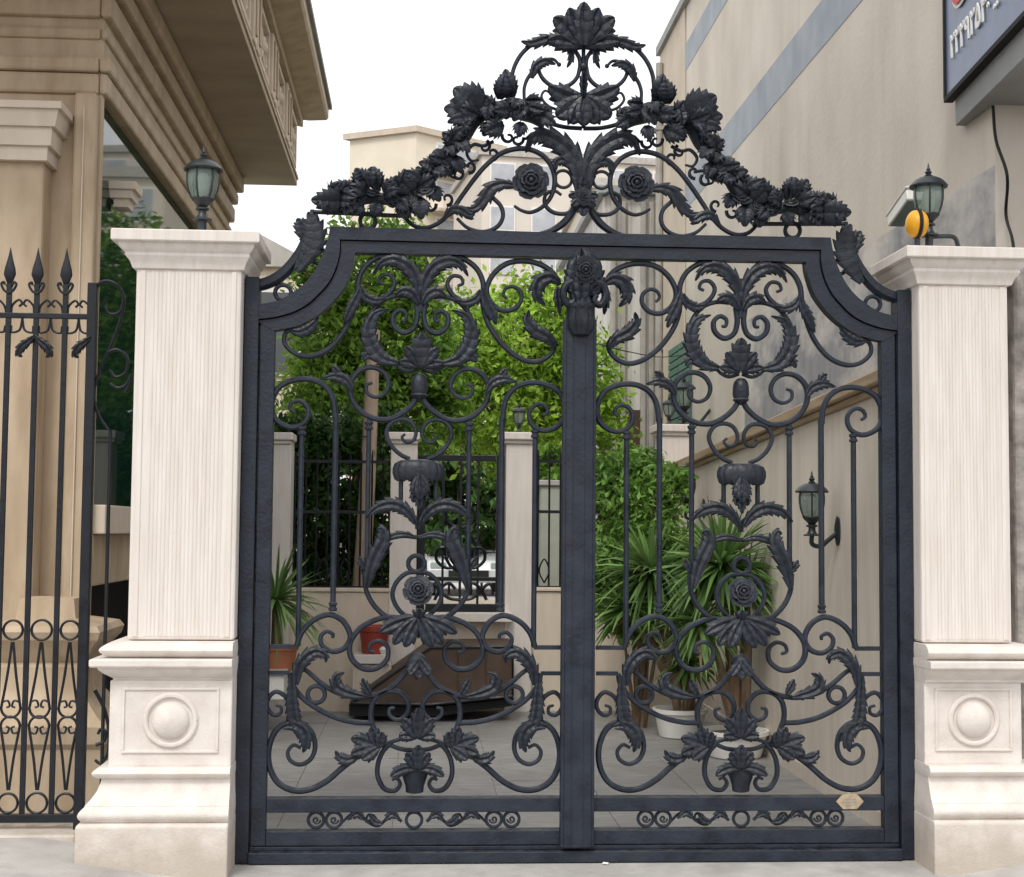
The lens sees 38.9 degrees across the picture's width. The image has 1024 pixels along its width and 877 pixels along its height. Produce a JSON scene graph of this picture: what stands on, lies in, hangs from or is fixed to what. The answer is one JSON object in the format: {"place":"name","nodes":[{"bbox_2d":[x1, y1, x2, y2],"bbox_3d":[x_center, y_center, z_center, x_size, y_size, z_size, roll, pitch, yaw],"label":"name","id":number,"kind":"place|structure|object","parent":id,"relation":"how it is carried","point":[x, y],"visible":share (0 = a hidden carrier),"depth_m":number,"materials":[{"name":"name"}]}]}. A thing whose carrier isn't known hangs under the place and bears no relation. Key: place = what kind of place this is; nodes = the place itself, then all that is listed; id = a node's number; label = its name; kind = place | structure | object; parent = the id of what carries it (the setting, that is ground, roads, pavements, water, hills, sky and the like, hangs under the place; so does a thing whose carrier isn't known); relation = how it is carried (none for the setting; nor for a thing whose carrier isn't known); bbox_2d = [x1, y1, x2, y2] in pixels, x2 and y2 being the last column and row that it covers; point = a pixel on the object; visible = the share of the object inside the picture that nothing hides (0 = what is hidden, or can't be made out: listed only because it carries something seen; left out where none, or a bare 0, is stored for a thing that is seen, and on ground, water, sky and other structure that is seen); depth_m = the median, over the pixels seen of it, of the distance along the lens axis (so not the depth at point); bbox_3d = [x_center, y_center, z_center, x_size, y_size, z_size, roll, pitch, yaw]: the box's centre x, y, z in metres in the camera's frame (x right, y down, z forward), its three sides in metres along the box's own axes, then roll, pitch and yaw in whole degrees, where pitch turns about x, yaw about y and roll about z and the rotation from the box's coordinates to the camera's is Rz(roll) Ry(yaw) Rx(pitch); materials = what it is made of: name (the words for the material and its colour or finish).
{"place":"outdoors","nodes":[
{"label":"outdoors","id":0,"kind":"place"},
{"bbox_2d":[0,714,502,826],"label":"courtyard","id":1,"kind":"structure","parent":0,"point":[49,823],"depth_m":7.67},
{"bbox_2d":[0,0,331,812],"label":"stone building","id":2,"kind":"structure","parent":1,"relation":"on","point":[118,112],"depth_m":8.99,"materials":[{"name":"stone"}]},
{"bbox_2d":[94,107,195,506],"bbox_3d":[-2.787,-0.693,11.669,0.044,2.536,5.421,1,-4,-4],"label":"window","id":3,"kind":"structure","parent":2,"relation":"in","point":[156,209],"depth_m":9.77,"materials":[{"name":"glass"}]},
{"bbox_2d":[269,432,296,715],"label":"courtyard pillar","id":4,"kind":"structure","parent":1,"relation":"on","point":[283,500],"depth_m":12.19,"materials":[{"name":"stone"}]},
{"bbox_2d":[291,587,388,711],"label":"boundary wall","id":5,"kind":"structure","parent":1,"relation":"on","point":[354,607],"depth_m":12.45,"materials":[{"name":"beige stone"}]},
{"bbox_2d":[292,450,388,587],"bbox_3d":[-1.500,0.702,12.614,0.874,1.214,0.041,1,-4,-4],"label":"railing","id":6,"kind":"object","parent":5,"relation":"on","point":[339,511],"visible":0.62,"depth_m":12.61,"materials":[{"name":"black metal"}]},
{"bbox_2d":[274,401,429,585],"bbox_3d":[-1.779,0.924,14.021,1.979,2.620,1.262,1,-4,-4],"label":"hedge","id":7,"kind":"object","parent":1,"relation":"on","point":[319,435],"visible":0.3,"depth_m":13.87,"materials":[{"name":"green plant"}]},
{"bbox_2d":[385,432,419,664],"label":"courtyard pillar","id":8,"kind":"structure","parent":1,"relation":"on","point":[402,550],"depth_m":12.51,"materials":[{"name":"stone"}]},
{"bbox_2d":[416,455,504,611],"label":"gate","id":9,"kind":"structure","parent":8,"relation":"attached to","point":[476,607],"depth_m":12.66,"materials":[{"name":"black metal"}]},
{"bbox_2d":[352,599,511,710],"bbox_3d":[-0.754,2.067,13.553,1.347,1.009,2.850,1,-4,-4],"label":"doorstep","id":10,"kind":"object","parent":1,"relation":"on","point":[477,620],"visible":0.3,"depth_m":12.42,"materials":[{"name":"beige stone"}]},
{"bbox_2d":[358,624,388,653],"bbox_3d":[-1.166,1.706,12.268,0.284,0.250,0.284,1,-4,-4],"label":"flower pot","id":11,"kind":"object","parent":10,"relation":"on","point":[370,633],"visible":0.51,"depth_m":12.17,"materials":[{"name":"red ceramic"}]},
{"bbox_2d":[379,646,390,653],"bbox_3d":[-1.078,1.787,12.219,0.120,0.075,0.117,1,-4,-4],"label":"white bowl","id":12,"kind":"object","parent":10,"relation":"on","point":[382,650],"visible":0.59,"depth_m":12.17,"materials":[{"name":"ceramic"}]},
{"bbox_2d":[498,432,531,711],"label":"courtyard pillar","id":13,"kind":"structure","parent":1,"relation":"on","point":[517,526],"depth_m":12.58,"materials":[{"name":"stone"}]},
{"bbox_2d":[512,403,526,431],"bbox_3d":[0.063,-0.190,12.787,0.136,0.266,0.136,1,-4,-4],"label":"lantern","id":14,"kind":"object","parent":13,"relation":"on","point":[519,415],"visible":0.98,"depth_m":12.75,"materials":[{"name":"metal"}]},
{"bbox_2d":[538,480,559,585],"bbox_3d":[0.394,1.198,14.360,0.335,1.562,0.360,1,-4,-4],"label":"concrete post","id":15,"kind":"object","parent":1,"relation":"on","point":[554,528],"visible":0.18,"depth_m":14.22,"materials":[{"name":"grey concrete"}]},
{"bbox_2d":[531,587,684,710],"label":"boundary wall","id":16,"kind":"structure","parent":1,"relation":"on","point":[548,618],"depth_m":12.62,"materials":[{"name":"beige stone"}]},
{"bbox_2d":[537,450,599,586],"bbox_3d":[0.479,0.711,12.763,0.599,1.226,0.041,1,-4,-4],"label":"railing","id":17,"kind":"object","parent":16,"relation":"on","point":[549,461],"visible":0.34,"depth_m":12.75,"materials":[{"name":"black metal"}]},
{"bbox_2d":[650,424,695,531],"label":"courtyard pillar","id":18,"kind":"structure","parent":1,"relation":"on","point":[675,442],"depth_m":14.05,"materials":[{"name":"stone"}]},
{"bbox_2d":[661,396,674,423],"bbox_3d":[1.535,-0.288,14.175,0.150,0.292,0.150,1,-4,-4],"label":"lantern","id":19,"kind":"object","parent":18,"relation":"on","point":[668,409],"visible":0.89,"depth_m":14.13,"materials":[{"name":"metal"}]},
{"bbox_2d":[668,369,880,825],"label":"garden wall","id":20,"kind":"structure","parent":1,"relation":"on","point":[799,611],"depth_m":8.81,"materials":[{"name":"stone"}]},
{"bbox_2d":[681,463,704,519],"bbox_3d":[1.522,0.455,12.477,0.270,0.503,0.220,1,-4,-4],"label":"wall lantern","id":21,"kind":"object","parent":20,"relation":"attached to","point":[686,501],"depth_m":12.45,"materials":[{"name":"metal"}]},
{"bbox_2d":[795,471,840,548],"bbox_3d":[1.787,0.417,8.491,0.258,0.456,0.196,1,-4,-4],"label":"wall lantern","id":22,"kind":"object","parent":20,"relation":"attached to","point":[808,499],"depth_m":8.45,"materials":[{"name":"metal"}]},
{"bbox_2d":[654,0,1023,457],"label":"rendered building","id":23,"kind":"structure","parent":1,"relation":"on","point":[843,100],"depth_m":12.05,"materials":[{"name":"paint"}]},
{"bbox_2d":[598,343,682,356],"bbox_3d":[1.282,-0.765,12.454,0.112,0.911,7.815,0,-4,12],"label":"cable","id":24,"kind":"object","parent":23,"relation":"attached to","point":[636,353],"visible":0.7,"depth_m":10.81,"materials":[{"name":"black rubber"}]},
{"bbox_2d":[668,340,691,423],"bbox_3d":[2.102,-0.539,18.186,0.049,1.306,1.379,1,-4,-4],"label":"window","id":25,"kind":"structure","parent":23,"relation":"in","point":[676,366],"depth_m":18.20,"materials":[{"name":"green wood"}]},
{"bbox_2d":[676,377,710,423],"bbox_3d":[2.032,-0.427,16.382,0.448,0.613,0.270,1,-4,-4],"label":"lantern","id":26,"kind":"object","parent":23,"relation":"attached to","point":[684,401],"visible":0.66,"depth_m":16.30,"materials":[{"name":"metal"}]},
{"bbox_2d":[886,186,914,226],"bbox_3d":[2.616,-1.518,9.532,0.196,0.190,0.421,1,-4,-4],"label":"floodlight","id":27,"kind":"object","parent":23,"relation":"attached to","point":[901,209],"visible":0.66,"depth_m":9.48,"materials":[{"name":"white metal"}]},
{"bbox_2d":[955,28,1023,125],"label":"canopy","id":28,"kind":"object","parent":23,"relation":"attached to","point":[999,79],"visible":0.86,"depth_m":8.14,"materials":[{"name":"paint"}]},
{"bbox_2d":[942,0,1023,102],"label":"shop sign","id":29,"kind":"object","parent":28,"relation":"attached to","point":[979,36],"visible":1,"depth_m":8.32,"materials":[{"name":"grey plastic"}]},
{"bbox_2d":[991,105,1014,247],"bbox_3d":[2.731,-1.347,8.054,0.086,1.146,0.541,0,-4,14],"label":"cable","id":30,"kind":"object","parent":23,"relation":"hanging from","point":[1006,175],"visible":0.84,"depth_m":8.20,"materials":[{"name":"black rubber"}]},
{"bbox_2d":[259,235,331,578],"bbox_3d":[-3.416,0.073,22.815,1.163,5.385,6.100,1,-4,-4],"label":"neighbour house","id":31,"kind":"structure","parent":0,"point":[281,255],"depth_m":19.93,"materials":[{"name":"beige stone"}]},
{"bbox_2d":[261,289,300,375],"bbox_3d":[-3.245,-1.459,19.929,0.693,1.200,0.059,1,-4,-4],"label":"window","id":32,"kind":"structure","parent":31,"relation":"in","point":[267,295],"depth_m":19.90,"materials":[{"name":"grey glass"}]},
{"bbox_2d":[352,329,379,585],"bbox_3d":[-1.363,0.204,13.553,0.225,2.458,0.164,1,-4,-4],"label":"wooden pole","id":33,"kind":"object","parent":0,"point":[370,405],"visible":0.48,"depth_m":13.51,"materials":[{"name":"brown wood"}]},
{"bbox_2d":[386,558,494,602],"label":"back street","id":34,"kind":"structure","parent":0,"point":[455,592],"depth_m":30.84,"materials":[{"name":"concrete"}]},
{"bbox_2d":[275,205,479,481],"bbox_3d":[-1.679,-0.203,16.355,2.451,5.184,1.995,4,-5,-42],"label":"leafy tree","id":35,"kind":"object","parent":34,"relation":"on","point":[344,353],"visible":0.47,"depth_m":16.17,"materials":[{"name":"green plant"}]},
{"bbox_2d":[386,417,495,594],"bbox_3d":[0.184,1.238,29.975,5.784,4.020,2.731,1,-4,-4],"label":"hedge","id":36,"kind":"object","parent":34,"relation":"on","point":[487,515],"visible":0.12,"depth_m":29.51,"materials":[{"name":"green plant"}]},
{"bbox_2d":[425,532,495,594],"bbox_3d":[-0.995,2.610,30.864,1.680,1.390,4.170,1,-4,-4],"label":"parked car","id":37,"kind":"object","parent":34,"relation":"on","point":[487,568],"visible":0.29,"depth_m":28.84,"materials":[{"name":"white paint"}]},
{"bbox_2d":[387,260,642,492],"bbox_3d":[-0.057,0.029,17.956,3.414,4.937,2.371,1,-4,-4],"label":"leafy tree","id":38,"kind":"object","parent":34,"relation":"on","point":[494,357],"visible":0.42,"depth_m":17.74,"materials":[{"name":"green plant"}]},
{"bbox_2d":[495,438,653,584],"bbox_3d":[0.804,1.131,15.643,2.002,2.453,1.371,1,-4,-4],"label":"hedge","id":39,"kind":"object","parent":34,"relation":"on","point":[555,468],"visible":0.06,"depth_m":15.66,"materials":[{"name":"green plant"}]},
{"bbox_2d":[561,177,655,232],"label":"apartment block","id":40,"kind":"structure","parent":34,"relation":"on","point":[570,226],"depth_m":72.73,"materials":[{"name":"white concrete"}]},
{"bbox_2d":[229,0,678,484],"label":"sky","id":41,"kind":"structure","parent":0,"point":[388,63],"materials":[{"name":"white"}]},
{"bbox_2d":[50,711,871,828],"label":"courtyard path","id":42,"kind":"structure","parent":0,"point":[471,777],"depth_m":9.33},
{"bbox_2d":[269,669,287,699],"bbox_3d":[-1.912,1.889,11.254,0.360,0.221,0.560,1,-4,-4],"label":"planter box","id":43,"kind":"object","parent":42,"relation":"on","point":[278,682],"visible":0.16,"depth_m":11.01,"materials":[{"name":"white stone"}]},
{"bbox_2d":[270,647,298,671],"bbox_3d":[-1.828,1.709,11.271,0.339,0.200,0.339,1,-4,-4],"label":"plant pot","id":44,"kind":"object","parent":43,"relation":"on","point":[286,658],"visible":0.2,"depth_m":11.14,"materials":[{"name":"ceramic"}]},
{"bbox_2d":[271,544,343,666],"bbox_3d":[-1.853,1.282,11.278,0.963,1.004,1.029,3,-5,-39],"label":"potted palm","id":45,"kind":"object","parent":44,"relation":"in","point":[280,593],"visible":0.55,"depth_m":11.25,"materials":[{"name":"green plant"}]},
{"bbox_2d":[349,638,513,715],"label":"vehicle ramp","id":46,"kind":"structure","parent":42,"relation":"on","point":[413,689],"depth_m":11.75,"materials":[{"name":"brown metal"}]},
{"bbox_2d":[595,442,700,727],"bbox_3d":[0.970,1.162,11.649,1.184,2.307,1.068,1,-4,-4],"label":"leafy bush","id":47,"kind":"object","parent":42,"relation":"on","point":[642,477],"visible":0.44,"depth_m":11.61,"materials":[{"name":"green plant"}]},
{"bbox_2d":[652,705,707,739],"bbox_3d":[1.282,2.167,11.065,0.424,0.220,0.424,1,-4,-4],"label":"plant pot","id":48,"kind":"object","parent":42,"relation":"on","point":[669,730],"visible":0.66,"depth_m":10.91,"materials":[{"name":"white ceramic"}]},
{"bbox_2d":[595,503,724,710],"bbox_3d":[1.063,1.294,11.084,1.191,1.646,1.129,1,-4,-4],"label":"yucca plant","id":49,"kind":"object","parent":48,"relation":"in","point":[643,560],"visible":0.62,"depth_m":11.04,"materials":[{"name":"green plant"}]},
{"bbox_2d":[704,725,769,759],"bbox_3d":[1.555,2.124,10.108,0.477,0.190,0.477,1,-4,-4],"label":"plant pot","id":50,"kind":"object","parent":42,"relation":"on","point":[719,731],"visible":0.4,"depth_m":9.96,"materials":[{"name":"white ceramic"}]},
{"bbox_2d":[645,496,778,718],"bbox_3d":[1.509,1.235,10.160,1.226,1.686,1.116,1,-4,-4],"label":"yucca plant","id":51,"kind":"object","parent":50,"relation":"in","point":[718,568],"visible":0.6,"depth_m":10.05,"materials":[{"name":"green plant"}]},
{"bbox_2d":[0,838,1023,876],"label":"pavement","id":52,"kind":"structure","parent":0,"point":[31,857],"depth_m":6.69,"materials":[{"name":"concrete"}]},
{"bbox_2d":[0,823,74,841],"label":"wall","id":53,"kind":"structure","parent":52,"relation":"on","point":[63,832],"depth_m":6.89,"materials":[{"name":"stone"}]},
{"bbox_2d":[0,247,131,829],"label":"iron fence","id":54,"kind":"object","parent":53,"relation":"on","point":[91,411],"visible":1,"depth_m":7.02,"materials":[{"name":"black metal"}]},
{"bbox_2d":[74,228,270,876],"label":"stone pillar","id":55,"kind":"structure","parent":52,"relation":"on","point":[162,801],"depth_m":6.73,"materials":[{"name":"stone"}]},
{"bbox_2d":[183,146,222,229],"bbox_3d":[-1.506,-1.192,7.059,0.190,0.476,0.190,1,-4,-4],"label":"lantern","id":56,"kind":"object","parent":55,"relation":"on","point":[203,172],"visible":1,"depth_m":7.01,"materials":[{"name":"metal"}]},
{"bbox_2d":[235,2,914,863],"bbox_3d":[0.339,-0.067,7.010,3.310,4.156,0.240,1,-4,-4],"label":"gate surround","id":57,"kind":"object","parent":52,"relation":"on","point":[583,28],"visible":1,"depth_m":7.04,"materials":[{"name":"metal"}]},
{"bbox_2d":[250,241,609,847],"bbox_3d":[-0.389,0.486,6.917,1.695,2.877,0.224,1,-4,-2],"label":"gate leaf","id":58,"kind":"object","parent":57,"relation":"attached to","point":[584,285],"visible":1,"depth_m":6.92,"materials":[{"name":"metal"}]},
{"bbox_2d":[871,245,1023,874],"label":"stone pillar","id":59,"kind":"structure","parent":52,"relation":"on","point":[968,660],"depth_m":6.98,"materials":[{"name":"stone"}]},
{"bbox_2d":[905,208,928,244],"bbox_3d":[1.997,-1.026,7.147,0.108,0.216,0.152,1,-4,-4],"label":"warning light","id":60,"kind":"object","parent":59,"relation":"on","point":[917,223],"visible":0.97,"depth_m":7.10,"materials":[{"name":"yellow plastic"}]},
{"bbox_2d":[909,163,959,245],"bbox_3d":[2.116,-1.145,7.289,0.253,0.477,0.190,3,-4,-33],"label":"lantern","id":61,"kind":"object","parent":59,"relation":"on","point":[928,188],"visible":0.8,"depth_m":7.22,"materials":[{"name":"metal"}]},
{"bbox_2d":[1007,267,1023,758],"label":"stone pier","id":62,"kind":"structure","parent":52,"relation":"on","point":[1015,315],"depth_m":7.25,"materials":[{"name":"beige stone"}]},
{"bbox_2d":[556,185,655,552],"bbox_3d":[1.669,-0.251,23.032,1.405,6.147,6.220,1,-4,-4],"label":"neighbour house","id":63,"kind":"structure","parent":0,"point":[642,342],"depth_m":20.08,"materials":[{"name":"beige"}]},
{"bbox_2d":[607,410,639,453],"bbox_3d":[1.529,1.091,19.912,0.459,2.977,0.048,1,-4,-4],"label":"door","id":64,"kind":"structure","parent":63,"relation":"in","point":[636,440],"depth_m":19.98,"materials":[{"name":"brown wood"}]},
{"bbox_2d":[583,247,898,843],"bbox_3d":[1.116,0.507,7.043,1.570,2.876,0.170,1,-4,-4],"label":"gate leaf","id":65,"kind":"object","parent":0,"point":[741,768],"visible":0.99,"depth_m":7.04,"materials":[{"name":"metal"}]},
{"bbox_3d":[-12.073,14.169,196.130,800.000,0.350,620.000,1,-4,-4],"label":"ground","id":66,"kind":"structure","parent":0,"visible":0},
{"bbox_2d":[343,125,506,520],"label":"apartment block","id":67,"kind":"structure","parent":66,"relation":"on","point":[389,152],"depth_m":119.47,"materials":[{"name":"beige concrete"}]},
{"bbox_2d":[435,179,453,196],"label":"window","id":68,"kind":"structure","parent":67,"relation":"in","point":[446,185],"depth_m":120.15,"materials":[{"name":"grey glass"}]},
{"bbox_2d":[435,216,453,229],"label":"window","id":69,"kind":"structure","parent":67,"relation":"in","point":[449,223],"depth_m":120.07,"materials":[{"name":"grey glass"}]},
{"bbox_2d":[436,142,475,162],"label":"window","id":70,"kind":"structure","parent":67,"relation":"in","point":[439,145],"depth_m":121.51,"materials":[{"name":"white glass"}]},
{"bbox_2d":[450,147,655,527],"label":"apartment block","id":71,"kind":"structure","parent":66,"relation":"on","point":[505,166],"depth_m":102.92,"materials":[{"name":"white concrete"}]},
{"bbox_2d":[489,258,514,274],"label":"window","id":72,"kind":"structure","parent":71,"relation":"in","point":[493,262],"depth_m":102.12,"materials":[{"name":"white glass"}]},
{"bbox_2d":[489,205,514,230],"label":"window","id":73,"kind":"structure","parent":71,"relation":"in","point":[508,224],"depth_m":102.37,"materials":[{"name":"white glass"}]},
{"bbox_2d":[490,162,515,180],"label":"window","id":74,"kind":"structure","parent":71,"relation":"in","point":[500,170],"depth_m":102.57,"materials":[{"name":"white glass"}]},
{"bbox_2d":[530,259,555,274],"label":"window","id":75,"kind":"structure","parent":71,"relation":"in","point":[548,262],"depth_m":102.77,"materials":[{"name":"white glass"}]},
{"bbox_2d":[531,207,556,231],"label":"window","id":76,"kind":"structure","parent":71,"relation":"in","point":[542,220],"depth_m":102.95,"materials":[{"name":"white glass"}]},
{"bbox_2d":[540,165,556,189],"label":"window","id":77,"kind":"structure","parent":71,"relation":"in","point":[545,167],"depth_m":103.23,"materials":[{"name":"white glass"}]},
{"bbox_2d":[613,169,624,177],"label":"window","id":78,"kind":"structure","parent":71,"relation":"in","point":[617,173],"depth_m":104.29,"materials":[{"name":"white glass"}]}
]}

